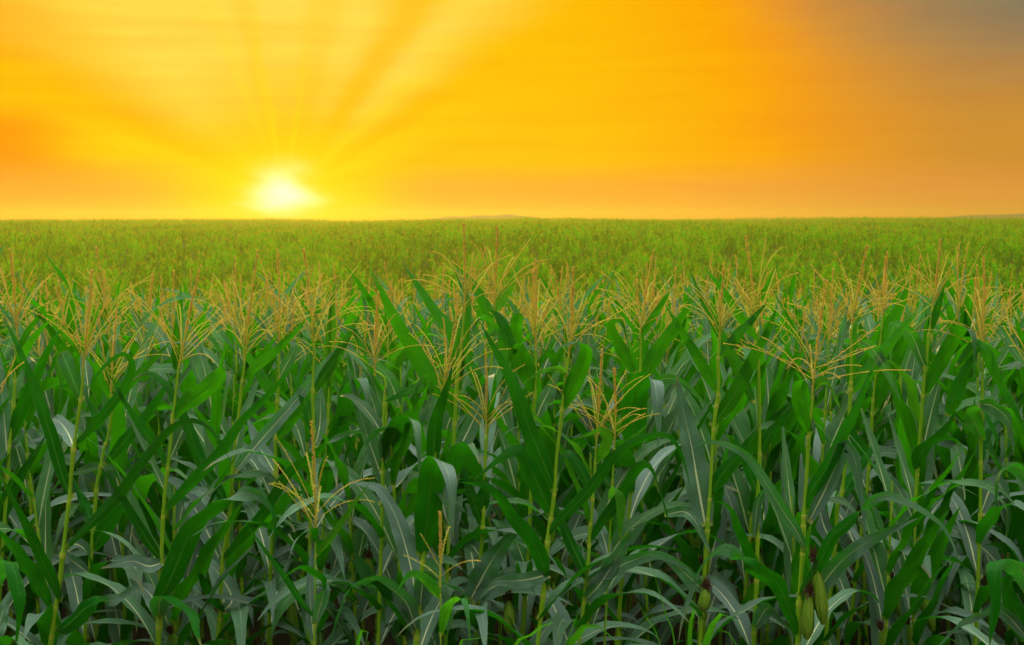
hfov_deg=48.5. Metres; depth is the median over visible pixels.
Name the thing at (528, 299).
corn plant
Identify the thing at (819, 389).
corn plant
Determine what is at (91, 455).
corn plant
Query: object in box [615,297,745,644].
corn plant
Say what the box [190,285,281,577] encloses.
corn plant
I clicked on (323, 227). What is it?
corn field
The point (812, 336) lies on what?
corn plant
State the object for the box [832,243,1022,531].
corn plant
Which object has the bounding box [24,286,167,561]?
corn plant
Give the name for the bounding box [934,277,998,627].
corn plant
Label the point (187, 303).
corn plant
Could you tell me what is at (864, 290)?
corn plant
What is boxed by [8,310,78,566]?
corn plant
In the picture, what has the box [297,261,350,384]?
corn plant
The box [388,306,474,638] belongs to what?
corn plant
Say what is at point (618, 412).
corn plant
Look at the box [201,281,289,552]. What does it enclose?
corn plant
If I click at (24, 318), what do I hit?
corn plant
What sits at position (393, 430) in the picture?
corn plant
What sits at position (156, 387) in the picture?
corn plant
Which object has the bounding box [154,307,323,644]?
corn plant
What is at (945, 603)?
corn plant
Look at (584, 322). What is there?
corn plant
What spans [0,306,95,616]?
corn plant
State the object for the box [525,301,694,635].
corn plant
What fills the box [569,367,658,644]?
corn plant
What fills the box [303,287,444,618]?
corn plant
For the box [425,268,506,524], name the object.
corn plant
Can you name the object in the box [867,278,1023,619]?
corn plant
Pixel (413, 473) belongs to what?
corn plant
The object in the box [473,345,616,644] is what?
corn plant
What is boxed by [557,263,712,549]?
corn plant
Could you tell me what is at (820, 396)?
corn plant
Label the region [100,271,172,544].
corn plant
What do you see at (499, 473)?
corn plant
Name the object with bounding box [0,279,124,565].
corn plant
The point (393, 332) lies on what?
corn plant
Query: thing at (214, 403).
corn plant
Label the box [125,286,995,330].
corn field
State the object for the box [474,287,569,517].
corn plant
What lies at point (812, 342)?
corn plant
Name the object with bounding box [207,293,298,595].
corn plant
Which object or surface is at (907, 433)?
corn plant
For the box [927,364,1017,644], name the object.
corn plant
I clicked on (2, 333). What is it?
corn plant
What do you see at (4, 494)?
corn plant
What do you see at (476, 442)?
corn plant
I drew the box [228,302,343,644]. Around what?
corn plant
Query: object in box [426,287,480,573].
corn plant
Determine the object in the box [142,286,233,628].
corn plant
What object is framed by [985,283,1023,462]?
corn plant
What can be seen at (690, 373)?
corn plant
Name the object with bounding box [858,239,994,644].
corn plant
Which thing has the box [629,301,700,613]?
corn plant
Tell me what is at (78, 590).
corn plant
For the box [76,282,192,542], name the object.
corn plant
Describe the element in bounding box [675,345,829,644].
corn plant
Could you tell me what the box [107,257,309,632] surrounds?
corn plant
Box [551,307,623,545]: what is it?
corn plant
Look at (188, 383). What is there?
corn plant
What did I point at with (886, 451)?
corn plant
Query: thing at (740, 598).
corn plant
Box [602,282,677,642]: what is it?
corn plant
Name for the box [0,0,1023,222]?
sky
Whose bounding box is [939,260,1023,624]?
corn plant
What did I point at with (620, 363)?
corn plant
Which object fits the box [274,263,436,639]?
corn plant
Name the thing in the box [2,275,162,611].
corn plant
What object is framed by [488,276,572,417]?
corn plant
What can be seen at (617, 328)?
corn plant
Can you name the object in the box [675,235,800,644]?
corn plant
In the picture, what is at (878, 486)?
corn plant
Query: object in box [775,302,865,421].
corn plant
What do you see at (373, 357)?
corn plant
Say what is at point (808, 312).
corn plant
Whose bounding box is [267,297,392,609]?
corn plant
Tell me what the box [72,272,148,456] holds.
corn plant
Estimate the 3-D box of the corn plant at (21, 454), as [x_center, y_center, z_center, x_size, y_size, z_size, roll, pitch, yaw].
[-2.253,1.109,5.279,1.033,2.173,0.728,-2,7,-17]
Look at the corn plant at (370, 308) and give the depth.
8.02 m
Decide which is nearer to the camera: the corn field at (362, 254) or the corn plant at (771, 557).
the corn plant at (771, 557)
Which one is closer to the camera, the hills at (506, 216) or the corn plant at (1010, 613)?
the corn plant at (1010, 613)
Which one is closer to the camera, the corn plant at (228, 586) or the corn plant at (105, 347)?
the corn plant at (228, 586)
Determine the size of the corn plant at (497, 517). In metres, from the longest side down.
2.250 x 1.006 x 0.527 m
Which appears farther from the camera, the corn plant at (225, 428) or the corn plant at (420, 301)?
the corn plant at (420, 301)
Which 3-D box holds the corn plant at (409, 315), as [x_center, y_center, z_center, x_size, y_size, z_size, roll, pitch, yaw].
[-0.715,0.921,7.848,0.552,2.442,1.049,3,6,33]
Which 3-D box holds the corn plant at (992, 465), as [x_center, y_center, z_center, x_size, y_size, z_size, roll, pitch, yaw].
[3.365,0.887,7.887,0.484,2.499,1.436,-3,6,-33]
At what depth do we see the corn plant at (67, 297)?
7.29 m
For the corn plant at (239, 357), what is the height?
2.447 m
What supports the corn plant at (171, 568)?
on the ground
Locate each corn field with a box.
[0,216,1023,242]
[0,223,1023,336]
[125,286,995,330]
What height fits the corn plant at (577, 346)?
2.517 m
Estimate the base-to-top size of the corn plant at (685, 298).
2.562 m
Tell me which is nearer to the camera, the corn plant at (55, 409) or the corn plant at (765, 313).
the corn plant at (55, 409)
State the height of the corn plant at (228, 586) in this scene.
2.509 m
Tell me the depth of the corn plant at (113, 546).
5.23 m
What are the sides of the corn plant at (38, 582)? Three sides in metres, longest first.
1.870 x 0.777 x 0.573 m
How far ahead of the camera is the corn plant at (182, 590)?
4.49 m
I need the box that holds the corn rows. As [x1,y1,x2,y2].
[0,252,1023,626]
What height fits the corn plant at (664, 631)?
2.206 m
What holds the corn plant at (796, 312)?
on the ground
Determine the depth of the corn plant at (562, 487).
5.96 m
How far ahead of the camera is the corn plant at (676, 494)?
5.36 m
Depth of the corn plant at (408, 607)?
4.20 m
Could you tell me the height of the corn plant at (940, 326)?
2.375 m
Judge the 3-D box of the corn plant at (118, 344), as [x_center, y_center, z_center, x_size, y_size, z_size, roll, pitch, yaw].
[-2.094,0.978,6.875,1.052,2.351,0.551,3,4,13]
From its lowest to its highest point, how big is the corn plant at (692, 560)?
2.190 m
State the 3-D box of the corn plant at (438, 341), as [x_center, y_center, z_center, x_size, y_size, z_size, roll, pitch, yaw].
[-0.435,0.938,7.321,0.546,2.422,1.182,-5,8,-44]
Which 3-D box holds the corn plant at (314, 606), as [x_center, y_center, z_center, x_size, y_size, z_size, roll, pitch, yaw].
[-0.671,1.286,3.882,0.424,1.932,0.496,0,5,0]
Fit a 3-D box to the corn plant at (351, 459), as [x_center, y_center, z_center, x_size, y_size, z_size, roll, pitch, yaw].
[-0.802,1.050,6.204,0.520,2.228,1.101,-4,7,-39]
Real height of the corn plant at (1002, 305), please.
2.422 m
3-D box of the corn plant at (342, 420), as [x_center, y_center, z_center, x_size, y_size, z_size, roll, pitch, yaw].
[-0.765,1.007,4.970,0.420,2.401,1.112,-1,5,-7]
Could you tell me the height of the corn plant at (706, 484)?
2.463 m
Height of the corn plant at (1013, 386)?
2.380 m
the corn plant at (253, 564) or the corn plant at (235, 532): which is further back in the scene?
the corn plant at (235, 532)
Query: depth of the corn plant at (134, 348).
6.04 m
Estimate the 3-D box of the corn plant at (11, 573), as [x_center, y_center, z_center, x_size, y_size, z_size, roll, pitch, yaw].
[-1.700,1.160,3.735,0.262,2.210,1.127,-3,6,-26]
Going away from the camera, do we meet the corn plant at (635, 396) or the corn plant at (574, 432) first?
the corn plant at (635, 396)
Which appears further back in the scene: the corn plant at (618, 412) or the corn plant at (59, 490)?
the corn plant at (618, 412)
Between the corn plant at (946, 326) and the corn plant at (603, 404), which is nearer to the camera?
the corn plant at (603, 404)
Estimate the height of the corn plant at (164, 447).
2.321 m
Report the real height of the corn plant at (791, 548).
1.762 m
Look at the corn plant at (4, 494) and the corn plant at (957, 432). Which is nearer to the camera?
the corn plant at (4, 494)
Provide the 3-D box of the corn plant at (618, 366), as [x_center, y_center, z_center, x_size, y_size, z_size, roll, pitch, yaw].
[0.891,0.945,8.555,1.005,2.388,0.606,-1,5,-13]
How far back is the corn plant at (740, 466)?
6.87 m
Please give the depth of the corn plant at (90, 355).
7.41 m
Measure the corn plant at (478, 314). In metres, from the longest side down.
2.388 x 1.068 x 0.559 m
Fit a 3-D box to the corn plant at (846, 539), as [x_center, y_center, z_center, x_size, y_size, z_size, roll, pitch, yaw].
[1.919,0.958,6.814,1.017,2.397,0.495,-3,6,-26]
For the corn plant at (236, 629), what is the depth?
4.78 m
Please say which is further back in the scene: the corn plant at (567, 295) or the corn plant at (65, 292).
the corn plant at (65, 292)
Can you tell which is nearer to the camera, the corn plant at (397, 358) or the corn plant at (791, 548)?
the corn plant at (791, 548)
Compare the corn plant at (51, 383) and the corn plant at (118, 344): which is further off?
the corn plant at (118, 344)
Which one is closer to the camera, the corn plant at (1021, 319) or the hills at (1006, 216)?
the corn plant at (1021, 319)
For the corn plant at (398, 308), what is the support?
on the ground
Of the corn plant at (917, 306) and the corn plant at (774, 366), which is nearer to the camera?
the corn plant at (774, 366)
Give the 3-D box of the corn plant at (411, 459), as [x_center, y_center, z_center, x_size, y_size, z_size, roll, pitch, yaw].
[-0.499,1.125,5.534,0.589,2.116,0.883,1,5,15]
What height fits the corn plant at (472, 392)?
2.491 m
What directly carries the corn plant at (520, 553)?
on the ground
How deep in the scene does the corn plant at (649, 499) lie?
5.80 m
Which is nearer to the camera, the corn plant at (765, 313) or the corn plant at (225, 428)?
the corn plant at (225, 428)
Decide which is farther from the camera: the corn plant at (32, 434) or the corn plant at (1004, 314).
the corn plant at (1004, 314)
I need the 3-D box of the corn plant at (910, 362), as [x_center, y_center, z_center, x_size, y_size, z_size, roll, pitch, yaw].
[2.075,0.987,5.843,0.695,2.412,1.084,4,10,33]
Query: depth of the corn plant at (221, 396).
7.22 m
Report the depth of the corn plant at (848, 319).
9.26 m
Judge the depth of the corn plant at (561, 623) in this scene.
4.67 m
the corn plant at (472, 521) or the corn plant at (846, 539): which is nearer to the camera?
the corn plant at (472, 521)
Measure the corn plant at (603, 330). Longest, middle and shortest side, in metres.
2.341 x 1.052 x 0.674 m
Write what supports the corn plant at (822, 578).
on the ground
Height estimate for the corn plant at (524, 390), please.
2.441 m
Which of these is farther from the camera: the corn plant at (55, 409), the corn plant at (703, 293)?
the corn plant at (703, 293)
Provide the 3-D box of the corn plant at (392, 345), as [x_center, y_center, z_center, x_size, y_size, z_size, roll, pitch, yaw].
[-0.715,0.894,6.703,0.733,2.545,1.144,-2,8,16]
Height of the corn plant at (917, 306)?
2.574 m
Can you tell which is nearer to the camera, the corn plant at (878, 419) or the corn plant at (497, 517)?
the corn plant at (878, 419)
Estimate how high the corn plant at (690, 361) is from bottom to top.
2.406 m
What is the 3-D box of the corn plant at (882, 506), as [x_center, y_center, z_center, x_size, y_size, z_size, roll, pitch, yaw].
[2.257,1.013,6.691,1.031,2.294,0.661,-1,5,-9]
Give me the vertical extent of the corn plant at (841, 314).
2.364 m
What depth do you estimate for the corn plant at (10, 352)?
7.31 m
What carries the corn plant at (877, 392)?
on the ground
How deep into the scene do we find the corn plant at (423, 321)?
6.09 m
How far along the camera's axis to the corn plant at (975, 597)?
4.74 m
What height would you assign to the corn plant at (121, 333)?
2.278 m
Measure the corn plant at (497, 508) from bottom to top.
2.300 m
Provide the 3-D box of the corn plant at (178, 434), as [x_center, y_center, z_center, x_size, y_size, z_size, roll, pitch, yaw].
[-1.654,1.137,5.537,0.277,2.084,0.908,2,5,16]
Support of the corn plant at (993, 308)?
on the ground
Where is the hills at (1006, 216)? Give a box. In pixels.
[942,213,1023,219]
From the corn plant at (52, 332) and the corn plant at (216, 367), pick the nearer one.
the corn plant at (52, 332)
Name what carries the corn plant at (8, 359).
on the ground
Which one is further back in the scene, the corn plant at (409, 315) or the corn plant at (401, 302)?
the corn plant at (401, 302)
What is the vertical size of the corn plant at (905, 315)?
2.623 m
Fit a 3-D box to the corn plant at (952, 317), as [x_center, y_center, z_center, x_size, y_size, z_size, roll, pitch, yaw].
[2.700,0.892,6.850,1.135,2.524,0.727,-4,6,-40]
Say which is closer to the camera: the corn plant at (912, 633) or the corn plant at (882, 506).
the corn plant at (912, 633)
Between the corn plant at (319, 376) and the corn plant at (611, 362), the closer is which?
the corn plant at (319, 376)
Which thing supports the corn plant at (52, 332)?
on the ground
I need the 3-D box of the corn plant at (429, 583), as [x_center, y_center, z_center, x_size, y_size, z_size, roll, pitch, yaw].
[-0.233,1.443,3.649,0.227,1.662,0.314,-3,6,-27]
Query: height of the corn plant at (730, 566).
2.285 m
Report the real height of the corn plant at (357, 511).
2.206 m
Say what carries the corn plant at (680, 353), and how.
on the ground
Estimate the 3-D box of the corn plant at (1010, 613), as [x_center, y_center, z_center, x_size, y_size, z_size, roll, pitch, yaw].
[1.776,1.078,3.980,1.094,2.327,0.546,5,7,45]
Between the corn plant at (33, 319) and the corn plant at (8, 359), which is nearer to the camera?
the corn plant at (8, 359)
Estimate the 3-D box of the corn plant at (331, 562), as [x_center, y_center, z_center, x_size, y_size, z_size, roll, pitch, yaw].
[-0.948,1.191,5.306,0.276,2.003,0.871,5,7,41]
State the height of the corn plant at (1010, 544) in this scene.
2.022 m
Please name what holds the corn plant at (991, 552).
on the ground
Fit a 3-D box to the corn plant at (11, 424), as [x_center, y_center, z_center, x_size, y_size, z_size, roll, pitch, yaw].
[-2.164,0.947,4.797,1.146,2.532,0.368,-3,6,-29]
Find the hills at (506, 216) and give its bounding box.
[433,214,539,220]
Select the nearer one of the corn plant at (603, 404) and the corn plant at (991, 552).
the corn plant at (991, 552)
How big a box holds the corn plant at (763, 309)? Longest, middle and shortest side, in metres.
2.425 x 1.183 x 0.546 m
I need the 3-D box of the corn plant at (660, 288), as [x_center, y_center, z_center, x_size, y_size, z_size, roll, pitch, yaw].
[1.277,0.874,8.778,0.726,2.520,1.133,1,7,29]
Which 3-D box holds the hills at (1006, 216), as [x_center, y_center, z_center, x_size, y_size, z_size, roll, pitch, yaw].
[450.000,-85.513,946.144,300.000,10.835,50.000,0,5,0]
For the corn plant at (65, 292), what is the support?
on the ground
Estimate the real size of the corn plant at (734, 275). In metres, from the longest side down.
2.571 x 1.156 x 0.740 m
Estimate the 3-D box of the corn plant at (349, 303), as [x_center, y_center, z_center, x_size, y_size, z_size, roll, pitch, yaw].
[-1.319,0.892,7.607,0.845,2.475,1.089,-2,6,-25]
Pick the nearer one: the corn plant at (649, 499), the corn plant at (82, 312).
the corn plant at (649, 499)
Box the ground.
[0,221,1022,644]
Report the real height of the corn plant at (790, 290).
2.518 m
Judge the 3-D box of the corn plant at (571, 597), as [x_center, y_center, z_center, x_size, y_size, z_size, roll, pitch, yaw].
[0.321,0.926,5.969,1.126,2.523,0.869,5,7,44]
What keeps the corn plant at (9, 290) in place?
on the ground
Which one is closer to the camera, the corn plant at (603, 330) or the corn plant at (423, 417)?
the corn plant at (423, 417)
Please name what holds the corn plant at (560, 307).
on the ground
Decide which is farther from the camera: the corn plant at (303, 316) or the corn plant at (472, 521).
the corn plant at (303, 316)
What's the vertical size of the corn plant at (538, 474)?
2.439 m
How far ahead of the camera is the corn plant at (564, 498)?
5.28 m
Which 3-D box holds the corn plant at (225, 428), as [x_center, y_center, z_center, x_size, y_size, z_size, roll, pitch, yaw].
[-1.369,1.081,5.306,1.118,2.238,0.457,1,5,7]
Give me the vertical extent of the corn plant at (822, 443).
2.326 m
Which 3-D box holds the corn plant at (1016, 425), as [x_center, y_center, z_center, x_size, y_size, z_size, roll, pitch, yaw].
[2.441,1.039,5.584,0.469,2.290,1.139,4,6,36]
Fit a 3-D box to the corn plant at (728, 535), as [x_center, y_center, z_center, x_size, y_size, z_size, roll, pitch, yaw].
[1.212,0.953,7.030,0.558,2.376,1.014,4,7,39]
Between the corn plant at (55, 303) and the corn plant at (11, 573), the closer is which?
the corn plant at (11, 573)
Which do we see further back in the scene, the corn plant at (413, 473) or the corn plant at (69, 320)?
the corn plant at (69, 320)
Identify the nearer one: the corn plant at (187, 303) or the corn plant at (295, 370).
the corn plant at (295, 370)
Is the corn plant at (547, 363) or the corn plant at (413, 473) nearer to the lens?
the corn plant at (413, 473)
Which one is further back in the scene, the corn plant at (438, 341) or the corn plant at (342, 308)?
the corn plant at (342, 308)
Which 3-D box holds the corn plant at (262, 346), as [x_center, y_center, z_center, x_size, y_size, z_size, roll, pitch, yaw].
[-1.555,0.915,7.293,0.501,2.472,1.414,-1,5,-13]
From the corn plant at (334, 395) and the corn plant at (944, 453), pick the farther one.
the corn plant at (334, 395)
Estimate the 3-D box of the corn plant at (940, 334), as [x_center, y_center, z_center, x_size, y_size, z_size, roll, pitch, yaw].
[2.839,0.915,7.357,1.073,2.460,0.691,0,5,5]
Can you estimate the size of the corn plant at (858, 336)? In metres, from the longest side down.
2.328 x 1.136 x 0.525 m
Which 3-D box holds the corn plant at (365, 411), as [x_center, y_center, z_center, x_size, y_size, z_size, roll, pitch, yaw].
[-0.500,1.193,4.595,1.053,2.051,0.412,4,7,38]
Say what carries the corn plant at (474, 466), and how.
on the ground
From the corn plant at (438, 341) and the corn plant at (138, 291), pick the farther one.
the corn plant at (138, 291)
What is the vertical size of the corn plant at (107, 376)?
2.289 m
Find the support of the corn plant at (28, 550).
on the ground
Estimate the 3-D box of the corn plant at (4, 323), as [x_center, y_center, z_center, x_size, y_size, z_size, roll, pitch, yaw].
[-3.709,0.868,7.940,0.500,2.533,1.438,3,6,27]
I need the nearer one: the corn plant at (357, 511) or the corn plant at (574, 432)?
the corn plant at (357, 511)
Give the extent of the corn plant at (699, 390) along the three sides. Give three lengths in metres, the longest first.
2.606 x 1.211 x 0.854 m
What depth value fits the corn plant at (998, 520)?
8.10 m
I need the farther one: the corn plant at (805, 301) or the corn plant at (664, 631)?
the corn plant at (805, 301)
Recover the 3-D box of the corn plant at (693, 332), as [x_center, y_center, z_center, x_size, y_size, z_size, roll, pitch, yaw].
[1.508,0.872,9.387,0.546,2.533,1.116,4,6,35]
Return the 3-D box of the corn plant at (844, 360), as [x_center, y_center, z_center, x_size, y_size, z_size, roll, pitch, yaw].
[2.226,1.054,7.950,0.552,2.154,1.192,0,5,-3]
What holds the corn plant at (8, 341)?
on the ground
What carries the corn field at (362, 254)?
on the ground
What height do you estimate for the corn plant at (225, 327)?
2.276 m
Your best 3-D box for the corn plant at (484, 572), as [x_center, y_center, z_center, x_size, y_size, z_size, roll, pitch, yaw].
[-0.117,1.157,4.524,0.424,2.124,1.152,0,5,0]
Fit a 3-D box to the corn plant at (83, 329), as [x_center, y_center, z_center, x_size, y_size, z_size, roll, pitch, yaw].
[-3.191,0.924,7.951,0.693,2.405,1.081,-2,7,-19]
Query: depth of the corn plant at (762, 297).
7.24 m
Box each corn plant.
[0,244,63,581]
[0,248,141,644]
[0,265,48,522]
[0,270,31,489]
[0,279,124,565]
[0,281,113,512]
[0,291,29,523]
[0,294,105,644]
[0,299,28,542]
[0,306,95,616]
[0,307,140,488]
[0,317,25,524]
[0,329,128,640]
[0,356,29,644]
[0,396,68,644]
[0,397,34,560]
[1,269,230,644]
[1,285,11,561]
[1,302,109,639]
[2,275,96,338]
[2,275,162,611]
[3,356,83,623]
[6,246,204,644]
[6,303,151,505]
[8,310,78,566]
[19,288,58,333]
[20,288,66,341]
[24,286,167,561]
[33,301,182,644]
[38,287,96,614]
[48,264,302,644]
[52,274,108,643]
[52,324,109,642]
[58,279,102,359]
[59,317,201,644]
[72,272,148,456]
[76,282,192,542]
[77,285,150,429]
[85,249,377,644]
[87,270,134,483]
[89,407,287,644]
[97,346,227,644]
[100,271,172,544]
[100,290,216,644]
[103,270,259,644]
[104,299,238,611]
[106,276,222,475]
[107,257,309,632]
[119,304,217,624]
[120,304,175,501]
[124,295,201,498]
[128,313,317,644]
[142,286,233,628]
[142,291,199,503]
[148,301,244,638]
[148,315,306,626]
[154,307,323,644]
[165,372,304,644]
[169,247,407,644]
[170,302,233,603]
[174,269,225,383]
[186,297,245,530]
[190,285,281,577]
[191,249,344,644]
[196,386,382,644]
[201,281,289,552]
[203,280,282,379]
[205,274,280,637]
[206,306,279,467]
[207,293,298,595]
[207,314,264,531]
[210,269,342,546]
[215,274,345,578]
[221,301,375,634]
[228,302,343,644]
[229,279,333,578]
[229,374,375,644]
[233,265,363,575]
[233,276,304,640]
[242,406,426,644]
[246,272,386,521]
[247,341,493,644]
[247,420,374,644]
[257,290,507,644]
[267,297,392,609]
[272,264,363,354]
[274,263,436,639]
[280,307,358,595]
[281,278,498,643]
[281,313,428,643]
[294,280,378,644]
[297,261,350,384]
[298,316,403,644]
[301,359,478,644]
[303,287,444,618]
[312,290,511,644]
[318,270,473,423]
[325,280,404,607]
[330,304,510,644]
[333,298,406,566]
[344,261,455,492]
[350,263,542,594]
[351,339,486,644]
[352,282,597,600]
[361,259,591,644]
[369,223,571,644]
[372,279,430,526]
[374,291,413,343]
[375,300,412,368]
[387,265,461,356]
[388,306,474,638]
[396,266,690,644]
[396,300,527,640]
[396,510,479,644]
[398,372,523,644]
[402,269,526,578]
[403,282,572,644]
[406,283,524,584]
[409,263,606,637]
[412,333,524,644]
[421,280,478,523]
[423,226,547,636]
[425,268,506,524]
[425,308,517,552]
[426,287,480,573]
[433,348,536,644]
[437,267,498,577]
[457,356,638,639]
[459,298,539,613]
[460,290,585,638]
[470,305,611,628]
[470,382,690,644]
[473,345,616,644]
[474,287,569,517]
[476,257,675,619]
[476,309,613,631]
[483,266,611,584]
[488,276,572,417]
[498,249,729,644]
[502,295,617,582]
[507,263,627,588]
[507,348,700,644]
[512,283,610,337]
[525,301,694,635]
[526,273,604,526]
[539,355,741,644]
[545,334,578,436]
[546,277,631,506]
[549,322,738,644]
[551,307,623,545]
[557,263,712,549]
[565,262,836,644]
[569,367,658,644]
[574,292,661,644]
[575,298,702,595]
[576,312,624,607]
[584,271,624,529]
[593,294,621,417]
[597,257,695,611]
[599,293,682,470]
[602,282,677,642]
[602,284,724,375]
[602,284,745,640]
[615,285,682,589]
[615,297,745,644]
[618,278,680,620]
[623,266,731,644]
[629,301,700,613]
[645,320,790,644]
[649,261,744,604]
[649,302,792,620]
[652,275,723,482]
[665,254,740,625]
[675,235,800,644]
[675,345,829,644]
[678,280,958,644]
[679,275,702,546]
[679,299,835,641]
[680,291,750,644]
[681,285,756,335]
[682,254,809,582]
[691,277,839,641]
[693,259,787,540]
[697,278,740,325]
[699,323,821,644]
[713,244,960,644]
[713,288,805,523]
[715,317,813,644]
[727,302,815,600]
[727,314,874,562]
[728,285,775,334]
[733,427,863,644]
[735,307,864,644]
[740,288,983,644]
[741,277,841,369]
[745,265,897,644]
[746,295,835,636]
[747,295,859,644]
[755,290,872,433]
[763,270,818,346]
[766,273,849,433]
[773,285,904,543]
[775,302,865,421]
[788,249,960,644]
[792,297,817,332]
[793,256,977,644]
[798,296,857,411]
[808,318,872,609]
[809,310,838,361]
[814,407,1007,644]
[816,281,883,574]
[820,302,949,536]
[829,278,958,619]
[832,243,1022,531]
[834,308,874,340]
[837,295,909,577]
[843,255,945,491]
[849,413,1016,644]
[856,294,886,585]
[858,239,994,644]
[858,341,991,644]
[859,274,910,487]
[860,269,947,483]
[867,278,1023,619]
[883,373,1023,644]
[894,279,1014,540]
[908,311,1023,644]
[911,255,1023,644]
[913,310,981,634]
[915,292,988,336]
[924,242,985,644]
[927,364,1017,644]
[930,281,1004,338]
[930,314,1023,644]
[933,262,1023,457]
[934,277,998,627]
[934,280,993,413]
[938,461,1023,641]
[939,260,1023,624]
[940,285,1023,583]
[940,293,993,614]
[962,276,1022,563]
[963,314,1023,463]
[974,294,1015,383]
[980,271,1023,584]
[984,284,1021,528]
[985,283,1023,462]
[986,300,1015,541]
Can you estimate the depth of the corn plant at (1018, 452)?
5.99 m
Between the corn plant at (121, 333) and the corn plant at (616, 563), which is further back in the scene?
the corn plant at (121, 333)
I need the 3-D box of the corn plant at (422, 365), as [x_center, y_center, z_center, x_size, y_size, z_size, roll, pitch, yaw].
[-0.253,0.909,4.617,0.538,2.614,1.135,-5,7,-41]
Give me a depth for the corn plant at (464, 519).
6.81 m
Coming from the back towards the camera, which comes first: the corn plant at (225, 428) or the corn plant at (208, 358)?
the corn plant at (208, 358)
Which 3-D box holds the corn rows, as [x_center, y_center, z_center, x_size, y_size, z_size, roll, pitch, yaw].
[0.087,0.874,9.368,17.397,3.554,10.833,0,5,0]
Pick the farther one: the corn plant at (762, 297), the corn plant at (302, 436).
the corn plant at (762, 297)
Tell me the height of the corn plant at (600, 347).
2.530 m
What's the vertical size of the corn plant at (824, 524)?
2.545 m
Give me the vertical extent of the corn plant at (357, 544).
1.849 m
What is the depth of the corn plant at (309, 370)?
8.00 m
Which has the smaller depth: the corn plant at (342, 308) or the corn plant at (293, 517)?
the corn plant at (293, 517)
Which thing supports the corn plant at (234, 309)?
on the ground
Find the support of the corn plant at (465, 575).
on the ground
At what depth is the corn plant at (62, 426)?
4.36 m
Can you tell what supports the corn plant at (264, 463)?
on the ground
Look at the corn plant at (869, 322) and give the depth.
6.71 m
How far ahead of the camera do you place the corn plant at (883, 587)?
4.53 m
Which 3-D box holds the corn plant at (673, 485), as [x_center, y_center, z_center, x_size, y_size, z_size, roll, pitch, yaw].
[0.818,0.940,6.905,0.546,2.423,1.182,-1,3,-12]
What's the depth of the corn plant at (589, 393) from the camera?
6.73 m
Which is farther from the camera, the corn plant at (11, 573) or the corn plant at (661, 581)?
the corn plant at (661, 581)
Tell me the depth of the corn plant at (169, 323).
8.64 m
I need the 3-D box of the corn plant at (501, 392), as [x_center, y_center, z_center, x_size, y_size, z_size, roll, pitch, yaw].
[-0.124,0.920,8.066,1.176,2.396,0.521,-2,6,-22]
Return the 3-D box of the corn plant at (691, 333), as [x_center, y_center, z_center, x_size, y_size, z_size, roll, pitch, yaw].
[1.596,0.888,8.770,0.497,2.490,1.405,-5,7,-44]
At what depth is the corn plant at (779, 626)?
7.47 m
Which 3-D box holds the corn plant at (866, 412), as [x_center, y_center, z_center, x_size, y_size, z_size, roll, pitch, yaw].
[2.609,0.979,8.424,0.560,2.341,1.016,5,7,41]
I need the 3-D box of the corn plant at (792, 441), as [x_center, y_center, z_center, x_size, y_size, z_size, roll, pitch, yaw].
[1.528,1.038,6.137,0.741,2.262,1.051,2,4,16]
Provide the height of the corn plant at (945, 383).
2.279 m
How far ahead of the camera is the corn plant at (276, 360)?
7.11 m

